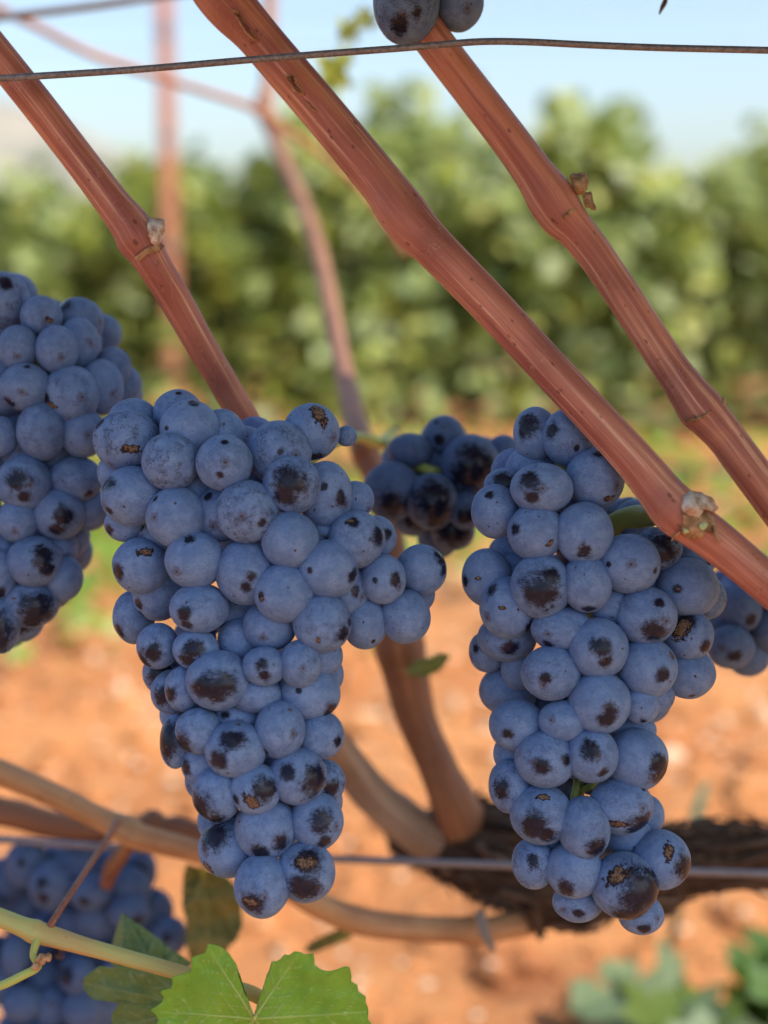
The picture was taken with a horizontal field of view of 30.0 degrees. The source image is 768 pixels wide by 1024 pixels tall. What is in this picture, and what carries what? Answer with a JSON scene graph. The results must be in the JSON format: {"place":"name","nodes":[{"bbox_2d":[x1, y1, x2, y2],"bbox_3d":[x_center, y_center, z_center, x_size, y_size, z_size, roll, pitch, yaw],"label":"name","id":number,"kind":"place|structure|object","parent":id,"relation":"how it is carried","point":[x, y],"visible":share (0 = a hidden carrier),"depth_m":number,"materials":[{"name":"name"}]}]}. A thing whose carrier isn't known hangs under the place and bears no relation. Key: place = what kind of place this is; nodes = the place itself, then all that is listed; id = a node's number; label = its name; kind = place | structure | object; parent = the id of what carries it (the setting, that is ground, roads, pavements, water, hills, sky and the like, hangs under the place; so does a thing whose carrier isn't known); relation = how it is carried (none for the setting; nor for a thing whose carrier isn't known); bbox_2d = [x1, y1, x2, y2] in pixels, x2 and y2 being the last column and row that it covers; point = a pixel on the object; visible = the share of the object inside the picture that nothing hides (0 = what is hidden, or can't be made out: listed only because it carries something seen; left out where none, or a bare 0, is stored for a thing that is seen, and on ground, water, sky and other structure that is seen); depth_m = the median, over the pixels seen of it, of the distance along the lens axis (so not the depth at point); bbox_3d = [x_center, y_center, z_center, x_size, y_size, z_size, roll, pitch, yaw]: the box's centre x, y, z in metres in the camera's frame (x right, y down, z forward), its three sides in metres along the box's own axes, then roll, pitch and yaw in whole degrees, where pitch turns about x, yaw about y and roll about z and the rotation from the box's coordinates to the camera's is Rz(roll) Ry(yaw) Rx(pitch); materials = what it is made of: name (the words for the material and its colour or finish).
{"place":"outdoors","nodes":[
{"label":"outdoors","id":0,"kind":"place"},
{"bbox_2d":[0,99,235,211],"bbox_3d":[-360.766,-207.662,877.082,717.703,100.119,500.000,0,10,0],"label":"hill","id":1,"kind":"structure","parent":0,"point":[22,143],"depth_m":763.79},
{"bbox_2d":[0,340,767,1023],"bbox_3d":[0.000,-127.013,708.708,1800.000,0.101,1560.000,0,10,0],"label":"ground","id":2,"kind":"structure","parent":0,"point":[442,986],"depth_m":1.69,"materials":[{"name":"orange soil"}]},
{"bbox_2d":[0,155,151,378],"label":"vine plant","id":3,"kind":"object","parent":2,"relation":"on","point":[25,197],"visible":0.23,"depth_m":4.51,"materials":[{"name":"green plant"}]},
{"bbox_2d":[155,0,181,389],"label":"trellis post","id":4,"kind":"object","parent":2,"relation":"on","point":[167,133],"visible":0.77,"depth_m":4.31,"materials":[{"name":"metal"}]},
{"bbox_2d":[17,43,767,51],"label":"wire","id":5,"kind":"object","parent":4,"relation":"attached to","point":[346,48],"visible":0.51,"depth_m":4.25,"materials":[{"name":"grey metal"}]},
{"bbox_2d":[54,7,767,15],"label":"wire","id":6,"kind":"object","parent":4,"relation":"attached to","point":[483,11],"visible":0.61,"depth_m":4.22,"materials":[{"name":"grey metal"}]},
{"bbox_2d":[143,307,269,366],"bbox_3d":[-1.158,-1.157,7.252,1.489,0.943,1.103,0,10,0],"label":"vine plant","id":7,"kind":"object","parent":2,"relation":"on","point":[163,360],"depth_m":7.07,"materials":[{"name":"green plant"}]},
{"bbox_2d":[0,138,415,431],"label":"vine plant","id":8,"kind":"object","parent":2,"relation":"on","point":[244,255],"visible":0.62,"depth_m":4.51,"materials":[{"name":"green plant"}]},
{"bbox_2d":[231,257,489,361],"bbox_3d":[-0.214,-1.152,7.104,1.552,0.986,1.115,0,10,0],"label":"vine plant","id":9,"kind":"object","parent":2,"relation":"on","point":[284,356],"depth_m":7.06,"materials":[{"name":"green plant"}]},
{"bbox_2d":[0,0,767,951],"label":"grape vine","id":10,"kind":"object","parent":2,"relation":"on","point":[460,818],"visible":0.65,"depth_m":0.60,"materials":[{"name":"brown plant"}]},
{"bbox_2d":[0,271,142,653],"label":"grape cluster","id":11,"kind":"object","parent":10,"relation":"hanging from","point":[69,375],"visible":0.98,"depth_m":0.44,"materials":[{"name":"blue food"}]},
{"bbox_2d":[0,0,159,21],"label":"trellis wire","id":12,"kind":"object","parent":10,"relation":"attached to","point":[55,10],"visible":1,"depth_m":0.72,"materials":[{"name":"grey metal"}]},
{"bbox_2d":[0,842,185,1023],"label":"grape cluster","id":13,"kind":"object","parent":10,"relation":"hanging from","point":[36,882],"visible":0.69,"depth_m":0.59,"materials":[{"name":"blue plant"}]},
{"bbox_2d":[0,797,200,841],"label":"vine cane","id":14,"kind":"object","parent":10,"relation":"attached to","point":[30,818],"visible":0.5,"depth_m":0.59,"materials":[{"name":"brown plant"}]},
{"bbox_2d":[0,31,301,513],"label":"vine cane","id":15,"kind":"object","parent":10,"relation":"attached to","point":[137,231],"visible":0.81,"depth_m":0.42,"materials":[{"name":"red plant"}]},
{"bbox_2d":[0,818,370,1023],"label":"green shoot","id":16,"kind":"object","parent":10,"relation":"attached to","point":[149,978],"visible":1,"depth_m":0.41,"materials":[{"name":"green plant"}]},
{"bbox_2d":[0,5,407,255],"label":"vine cane","id":17,"kind":"object","parent":10,"relation":"attached to","point":[156,76],"visible":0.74,"depth_m":0.99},
{"bbox_2d":[182,864,241,956],"bbox_3d":[-0.071,0.157,0.575,0.018,0.056,0.027,6,12,28],"label":"hanging leaf","id":18,"kind":"object","parent":10,"relation":"hanging from","point":[212,909],"visible":0.92,"depth_m":0.58,"materials":[{"name":"green plant"}]},
{"bbox_2d":[93,389,446,918],"bbox_3d":[-0.002,0.024,0.487,0.100,0.143,0.226,5,11,26],"label":"grape cluster","id":19,"kind":"object","parent":10,"relation":"hanging from","point":[197,496],"visible":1,"depth_m":0.40,"materials":[{"name":"blue food"}]},
{"bbox_2d":[304,930,351,952],"bbox_3d":[-0.019,0.177,0.592,0.022,0.017,0.020,-5,12,-28],"label":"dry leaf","id":20,"kind":"object","parent":10,"relation":"attached to","point":[331,939],"visible":0.98,"depth_m":0.60,"materials":[{"name":"green plant"}]},
{"bbox_2d":[315,4,376,97],"bbox_3d":[-0.022,-0.263,0.851,0.040,0.075,0.029,0,10,0],"label":"young shoot","id":21,"kind":"object","parent":10,"relation":"attached to","point":[334,75],"visible":0.81,"depth_m":0.85,"materials":[{"name":"green plant"}]},
{"bbox_2d":[0,38,767,81],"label":"trellis wire","id":22,"kind":"object","parent":10,"relation":"attached to","point":[383,49],"visible":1,"depth_m":0.41,"materials":[{"name":"grey metal"}]},
{"bbox_2d":[0,835,767,877],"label":"trellis wire","id":23,"kind":"object","parent":10,"relation":"attached to","point":[380,860],"visible":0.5,"depth_m":0.56,"materials":[{"name":"grey metal"}]},
{"bbox_2d":[405,653,449,676],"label":"bud leaf","id":24,"kind":"object","parent":10,"relation":"attached to","point":[434,664],"visible":1,"depth_m":0.59,"materials":[{"name":"green plant"}]},
{"bbox_2d":[373,0,483,44],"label":"grape cluster","id":25,"kind":"object","parent":10,"relation":"hanging from","point":[400,22],"visible":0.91,"depth_m":0.42,"materials":[{"name":"blue food"}]},
{"bbox_2d":[363,415,515,557],"bbox_3d":[0.003,-0.016,0.541,0.056,0.052,0.135,-4,11,-20],"label":"grape cluster","id":26,"kind":"object","parent":10,"relation":"attached to","point":[426,485],"visible":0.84,"depth_m":0.48,"materials":[{"name":"blue food"}]},
{"bbox_2d":[193,0,767,609],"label":"vine cane","id":27,"kind":"object","parent":10,"relation":"attached to","point":[667,498],"visible":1,"depth_m":0.41,"materials":[{"name":"red plant"}]},
{"bbox_2d":[461,406,726,934],"bbox_3d":[0.062,0.045,0.426,0.072,0.152,0.080,5,11,24],"label":"grape cluster","id":28,"kind":"object","parent":27,"relation":"hanging from","point":[614,604],"visible":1,"depth_m":0.40,"materials":[{"name":"blue food"}]},
{"bbox_2d":[417,15,767,526],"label":"vine cane","id":29,"kind":"object","parent":10,"relation":"attached to","point":[550,193],"visible":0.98,"depth_m":0.43,"materials":[{"name":"red plant"}]},
{"bbox_2d":[659,0,667,14],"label":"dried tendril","id":30,"kind":"object","parent":10,"relation":"hanging from","point":[663,4],"visible":1,"depth_m":0.45},
{"bbox_2d":[707,570,767,676],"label":"grape cluster","id":31,"kind":"object","parent":10,"relation":"hanging from","point":[739,623],"visible":0.76,"depth_m":0.48,"materials":[{"name":"blue food"}]},
{"bbox_2d":[0,407,767,668],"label":"weeds","id":32,"kind":"object","parent":2,"relation":"on","point":[83,613],"visible":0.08,"depth_m":2.99,"materials":[{"name":"green plant"}]},
{"bbox_2d":[0,422,767,1023],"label":"soil clods","id":33,"kind":"object","parent":2,"relation":"on","point":[506,960],"visible":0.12,"depth_m":1.61,"materials":[{"name":"orange soil"}]},
{"bbox_2d":[1,423,767,785],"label":"stones","id":34,"kind":"object","parent":2,"relation":"on","point":[455,703],"visible":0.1,"depth_m":1.89,"materials":[{"name":"orange stone"}]},
{"bbox_2d":[255,76,687,430],"bbox_3d":[0.307,-0.836,4.793,1.422,1.202,1.142,0,10,0],"label":"vine plant","id":35,"kind":"object","parent":2,"relation":"on","point":[434,151],"visible":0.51,"depth_m":4.59,"materials":[{"name":"green plant"}]},
{"bbox_2d":[405,150,596,372],"bbox_3d":[0.553,-1.250,7.153,1.422,1.178,1.142,0,10,0],"label":"vine plant","id":36,"kind":"object","parent":2,"relation":"on","point":[489,232],"depth_m":7.06,"materials":[{"name":"green plant"}]},
{"bbox_2d":[338,464,726,475],"bbox_3d":[0.000,-0.111,3.790,12.006,0.034,0.044,0,10,0],"label":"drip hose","id":37,"kind":"object","parent":2,"relation":"on","point":[682,471],"visible":0.07,"depth_m":3.79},
{"bbox_2d":[569,935,698,1023],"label":"weed plant","id":38,"kind":"object","parent":2,"relation":"on","point":[591,1001],"visible":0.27,"depth_m":1.08,"materials":[{"name":"green plant"}]},
{"bbox_2d":[521,114,767,432],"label":"vine plant","id":39,"kind":"object","parent":2,"relation":"on","point":[697,267],"visible":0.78,"depth_m":4.54,"materials":[{"name":"green plant"}]},
{"bbox_2d":[618,981,744,1023],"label":"weed plant","id":40,"kind":"object","parent":2,"relation":"on","point":[660,1006],"visible":0.66,"depth_m":1.01,"materials":[{"name":"green plant"}]},
{"bbox_2d":[667,779,709,951],"bbox_3d":[0.228,0.302,1.094,0.019,0.225,0.060,-1,10,-4],"label":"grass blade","id":41,"kind":"object","parent":2,"relation":"on","point":[675,918],"depth_m":1.09,"materials":[{"name":"beige plant"}]},
{"bbox_2d":[619,158,757,355],"bbox_3d":[1.342,-1.220,7.239,1.489,1.085,1.103,0,10,0],"label":"vine plant","id":42,"kind":"object","parent":2,"relation":"on","point":[697,348],"visible":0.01,"depth_m":7.13,"materials":[{"name":"green plant"}]},
{"bbox_2d":[666,982,755,1023],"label":"weed plant","id":43,"kind":"object","parent":2,"relation":"on","point":[705,1007],"visible":0.97,"depth_m":1.00,"materials":[{"name":"green plant"}]},
{"bbox_2d":[722,927,767,1023],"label":"weed plant","id":44,"kind":"object","parent":2,"relation":"on","point":[748,968],"visible":0.86,"depth_m":1.06,"materials":[{"name":"green plant"}]},
{"bbox_2d":[743,322,767,359],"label":"vine plant","id":45,"kind":"object","parent":2,"relation":"on","point":[744,348],"depth_m":7.08,"materials":[{"name":"green plant"}]},
{"bbox_2d":[0,0,767,247],"label":"sky","id":46,"kind":"structure","parent":0,"point":[698,104],"materials":[{"name":"blue"}]},
{"bbox_2d":[695,155,746,193],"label":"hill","id":47,"kind":"structure","parent":0,"point":[718,167],"depth_m":1046.89,"materials":[{"name":"green plant"}]}
]}

